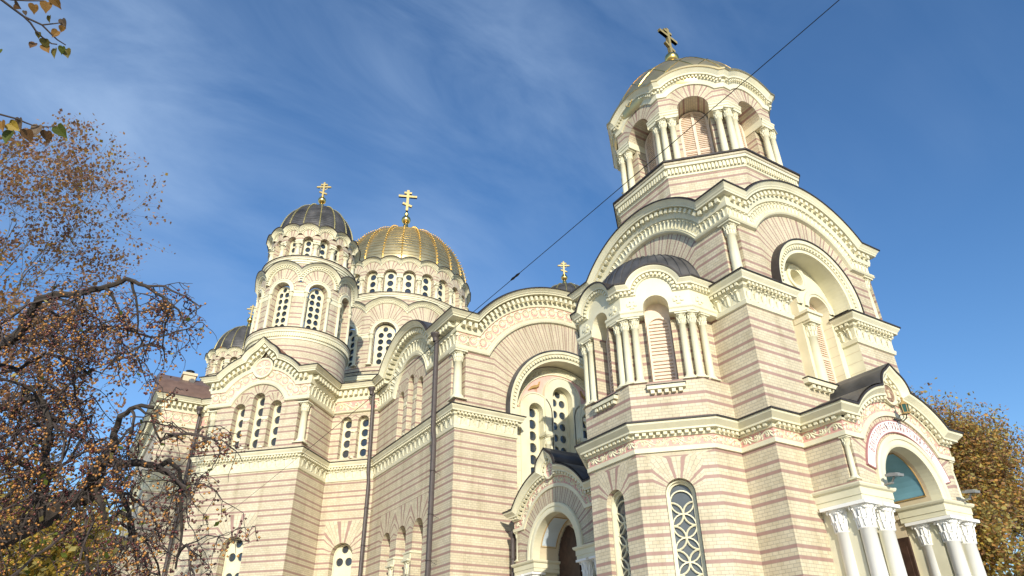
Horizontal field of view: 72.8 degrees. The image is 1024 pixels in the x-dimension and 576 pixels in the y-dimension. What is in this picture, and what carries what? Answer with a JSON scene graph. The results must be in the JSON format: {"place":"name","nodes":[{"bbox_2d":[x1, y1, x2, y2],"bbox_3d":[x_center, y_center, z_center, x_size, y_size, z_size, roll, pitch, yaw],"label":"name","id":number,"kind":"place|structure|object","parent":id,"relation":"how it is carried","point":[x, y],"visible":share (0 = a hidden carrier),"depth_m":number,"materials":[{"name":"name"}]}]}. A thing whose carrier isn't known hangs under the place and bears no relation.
{"place":"outdoors","nodes":[
{"label":"outdoors","id":0,"kind":"place"},
{"bbox_2d":[0,0,1023,575],"label":"sky","id":1,"kind":"structure","parent":0,"point":[905,118],"materials":[{"name":"blue"}]},
{"bbox_2d":[78,28,986,575],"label":"cathedral","id":2,"kind":"structure","parent":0,"point":[696,372],"depth_m":23.70,"materials":[{"name":"brick"}]},
{"bbox_2d":[219,359,224,370],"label":"window","id":3,"kind":"structure","parent":2,"relation":"in","point":[222,364],"depth_m":51.24,"materials":[{"name":"beige paint"}]},
{"bbox_2d":[222,538,242,575],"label":"window","id":4,"kind":"structure","parent":2,"relation":"in","point":[231,567],"depth_m":29.75,"materials":[{"name":"beige paint"}]},
{"bbox_2d":[231,406,244,449],"bbox_3d":[-12.800,6.670,32.790,0.580,2.240,0.105,-8,-31,11],"label":"window","id":5,"kind":"structure","parent":2,"relation":"in","point":[239,422],"depth_m":32.89,"materials":[{"name":"beige paint"}]},
{"bbox_2d":[249,395,264,447],"bbox_3d":[-11.880,6.348,32.718,0.600,2.700,0.105,-8,-31,11],"label":"window","id":6,"kind":"structure","parent":2,"relation":"in","point":[260,403],"depth_m":32.78,"materials":[{"name":"beige paint"}]},
{"bbox_2d":[268,403,281,446],"bbox_3d":[-10.954,6.422,32.413,0.580,2.240,0.105,-8,-31,11],"label":"window","id":7,"kind":"structure","parent":2,"relation":"in","point":[277,409],"depth_m":32.46,"materials":[{"name":"beige paint"}]},
{"bbox_2d":[272,287,289,326],"bbox_3d":[-11.919,1.093,35.998,0.814,2.625,0.132,-8,-31,11],"label":"window","id":8,"kind":"structure","parent":2,"relation":"in","point":[281,305],"depth_m":36.09,"materials":[{"name":"beige paint"}]},
{"bbox_2d":[289,240,295,254],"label":"window","id":9,"kind":"structure","parent":2,"relation":"in","point":[292,247],"depth_m":38.08,"materials":[{"name":"beige paint"}]},
{"bbox_2d":[303,240,312,255],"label":"window","id":10,"kind":"structure","parent":2,"relation":"in","point":[308,244],"depth_m":38.04,"materials":[{"name":"beige paint"}]},
{"bbox_2d":[304,289,323,329],"bbox_3d":[-10.324,1.201,36.220,0.814,2.625,0.132,17,-35,-27],"label":"window","id":11,"kind":"structure","parent":2,"relation":"in","point":[313,310],"depth_m":36.27,"materials":[{"name":"beige paint"}]},
{"bbox_2d":[318,242,326,258],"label":"window","id":12,"kind":"structure","parent":2,"relation":"in","point":[323,246],"depth_m":38.28,"materials":[{"name":"beige paint"}]},
{"bbox_2d":[334,248,338,262],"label":"window","id":13,"kind":"structure","parent":2,"relation":"in","point":[336,257],"depth_m":38.80,"materials":[{"name":"beige paint"}]},
{"bbox_2d":[337,303,342,338],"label":"window","id":14,"kind":"structure","parent":2,"relation":"in","point":[341,311],"depth_m":37.67,"materials":[{"name":"beige paint"}]},
{"bbox_2d":[331,544,351,575],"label":"window","id":15,"kind":"structure","parent":2,"relation":"in","point":[342,559],"depth_m":31.11,"materials":[{"name":"beige paint"}]},
{"bbox_2d":[339,419,351,458],"bbox_3d":[-8.049,7.411,33.967,0.560,2.100,0.105,-8,-31,11],"label":"window","id":16,"kind":"structure","parent":2,"relation":"in","point":[346,433],"depth_m":33.98,"materials":[{"name":"beige paint"}]},
{"bbox_2d":[346,330,355,367],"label":"window","id":17,"kind":"structure","parent":2,"relation":"in","point":[351,341],"depth_m":46.13,"materials":[{"name":"beige paint"}]},
{"bbox_2d":[355,276,359,291],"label":"window","id":18,"kind":"structure","parent":2,"relation":"in","point":[357,278],"depth_m":48.85,"materials":[{"name":"beige paint"}]},
{"bbox_2d":[357,417,368,457],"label":"window","id":19,"kind":"structure","parent":2,"relation":"in","point":[363,432],"depth_m":33.81,"materials":[{"name":"beige paint"}]},
{"bbox_2d":[366,273,377,292],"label":"window","id":20,"kind":"structure","parent":2,"relation":"in","point":[372,279],"depth_m":48.22,"materials":[{"name":"beige paint"}]},
{"bbox_2d":[373,325,394,363],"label":"window","id":21,"kind":"structure","parent":2,"relation":"in","point":[384,335],"depth_m":45.65,"materials":[{"name":"beige paint"}]},
{"bbox_2d":[384,272,396,290],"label":"window","id":22,"kind":"structure","parent":2,"relation":"in","point":[390,278],"depth_m":48.09,"materials":[{"name":"beige paint"}]},
{"bbox_2d":[402,273,414,292],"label":"window","id":23,"kind":"structure","parent":2,"relation":"in","point":[408,279],"depth_m":48.25,"materials":[{"name":"beige paint"}]},
{"bbox_2d":[421,276,430,296],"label":"window","id":24,"kind":"structure","parent":2,"relation":"in","point":[426,283],"depth_m":48.71,"materials":[{"name":"beige paint"}]},
{"bbox_2d":[438,282,444,301],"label":"window","id":25,"kind":"structure","parent":2,"relation":"in","point":[441,290],"depth_m":49.43,"materials":[{"name":"beige paint"}]},
{"bbox_2d":[452,289,454,306],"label":"window","id":26,"kind":"structure","parent":2,"relation":"in","point":[453,296],"depth_m":50.45,"materials":[{"name":"beige paint"}]},
{"bbox_2d":[155,0,838,570],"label":"overhead wire","id":27,"kind":"object","parent":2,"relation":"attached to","point":[565,234],"visible":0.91,"depth_m":9.66,"materials":[{"name":"metal"}]},
{"bbox_2d":[529,405,539,472],"bbox_3d":[0.857,6.636,28.809,0.660,3.680,0.105,17,-35,-27],"label":"window","id":28,"kind":"structure","parent":2,"relation":"in","point":[533,412],"depth_m":29.17,"materials":[{"name":"beige paint"}]},
{"bbox_2d":[553,390,569,451],"bbox_3d":[2.031,6.569,29.680,1.000,4.650,0.105,17,-35,-27],"label":"window","id":29,"kind":"structure","parent":2,"relation":"in","point":[560,405],"depth_m":30.22,"materials":[{"name":"beige paint"}]},
{"bbox_2d":[559,526,582,575],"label":"door","id":30,"kind":"structure","parent":2,"relation":"in","point":[568,566],"depth_m":23.38,"materials":[{"name":"brown wood"}]},
{"bbox_2d":[582,419,586,437],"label":"window","id":31,"kind":"structure","parent":2,"relation":"in","point":[584,427],"depth_m":30.70,"materials":[{"name":"black glass"}]},
{"bbox_2d":[611,491,630,575],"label":"window","id":32,"kind":"structure","parent":2,"relation":"in","point":[622,559],"depth_m":16.92,"materials":[{"name":"beige paint"}]},
{"bbox_2d":[666,480,706,575],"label":"window","id":33,"kind":"structure","parent":2,"relation":"in","point":[688,551],"depth_m":15.97,"materials":[{"name":"beige paint"}]},
{"bbox_2d":[884,472,903,485],"bbox_3d":[8.434,4.241,15.487,0.240,0.240,0.530,17,-35,-27],"label":"floodlight","id":34,"kind":"object","parent":2,"relation":"attached to","point":[895,474],"visible":0.95,"depth_m":15.38,"materials":[{"name":"grey metal"}]},
{"bbox_2d":[893,397,910,421],"bbox_3d":[9.539,3.034,17.061,0.228,0.670,0.450,17,-35,-27],"label":"lantern","id":35,"kind":"object","parent":2,"relation":"attached to","point":[904,408],"visible":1,"depth_m":16.96,"materials":[{"name":"paint"}]},
{"bbox_2d":[897,537,919,575],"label":"door","id":36,"kind":"structure","parent":2,"relation":"in","point":[910,563],"depth_m":16.54,"materials":[{"name":"brown wood"}]},
{"bbox_2d":[957,489,979,500],"bbox_3d":[11.057,5.022,16.878,0.240,0.240,0.530,17,-35,-27],"label":"floodlight","id":37,"kind":"object","parent":2,"relation":"attached to","point":[970,492],"visible":0.95,"depth_m":16.79,"materials":[{"name":"grey metal"}]},
{"label":"ground","id":38,"kind":"structure","parent":0,"visible":0},
{"bbox_2d":[0,0,70,143],"bbox_3d":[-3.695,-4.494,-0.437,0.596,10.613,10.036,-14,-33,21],"label":"linden tree","id":39,"kind":"object","parent":38,"relation":"on","point":[11,126],"visible":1,"depth_m":2.52,"materials":[{"name":"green plant"}]},
{"bbox_2d":[0,447,145,575],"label":"yellow tree","id":40,"kind":"object","parent":38,"relation":"on","point":[33,568],"visible":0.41,"depth_m":12.29,"materials":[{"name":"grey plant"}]},
{"bbox_2d":[0,108,175,555],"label":"autumn tree","id":41,"kind":"object","parent":38,"relation":"on","point":[75,183],"visible":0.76,"depth_m":22.03,"materials":[{"name":"brown plant"}]},
{"bbox_2d":[0,271,260,575],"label":"crab apple tree","id":42,"kind":"object","parent":38,"relation":"on","point":[44,513],"visible":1,"depth_m":5.76,"materials":[{"name":"brown plant"}]},
{"bbox_2d":[909,377,1023,573],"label":"autumn tree","id":43,"kind":"object","parent":38,"relation":"on","point":[976,449],"visible":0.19,"depth_m":33.86,"materials":[{"name":"brown plant"}]},
{"bbox_2d":[956,464,1023,575],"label":"autumn tree","id":44,"kind":"object","parent":38,"relation":"on","point":[990,538],"visible":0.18,"depth_m":25.16,"materials":[{"name":"yellow plant"}]}
]}

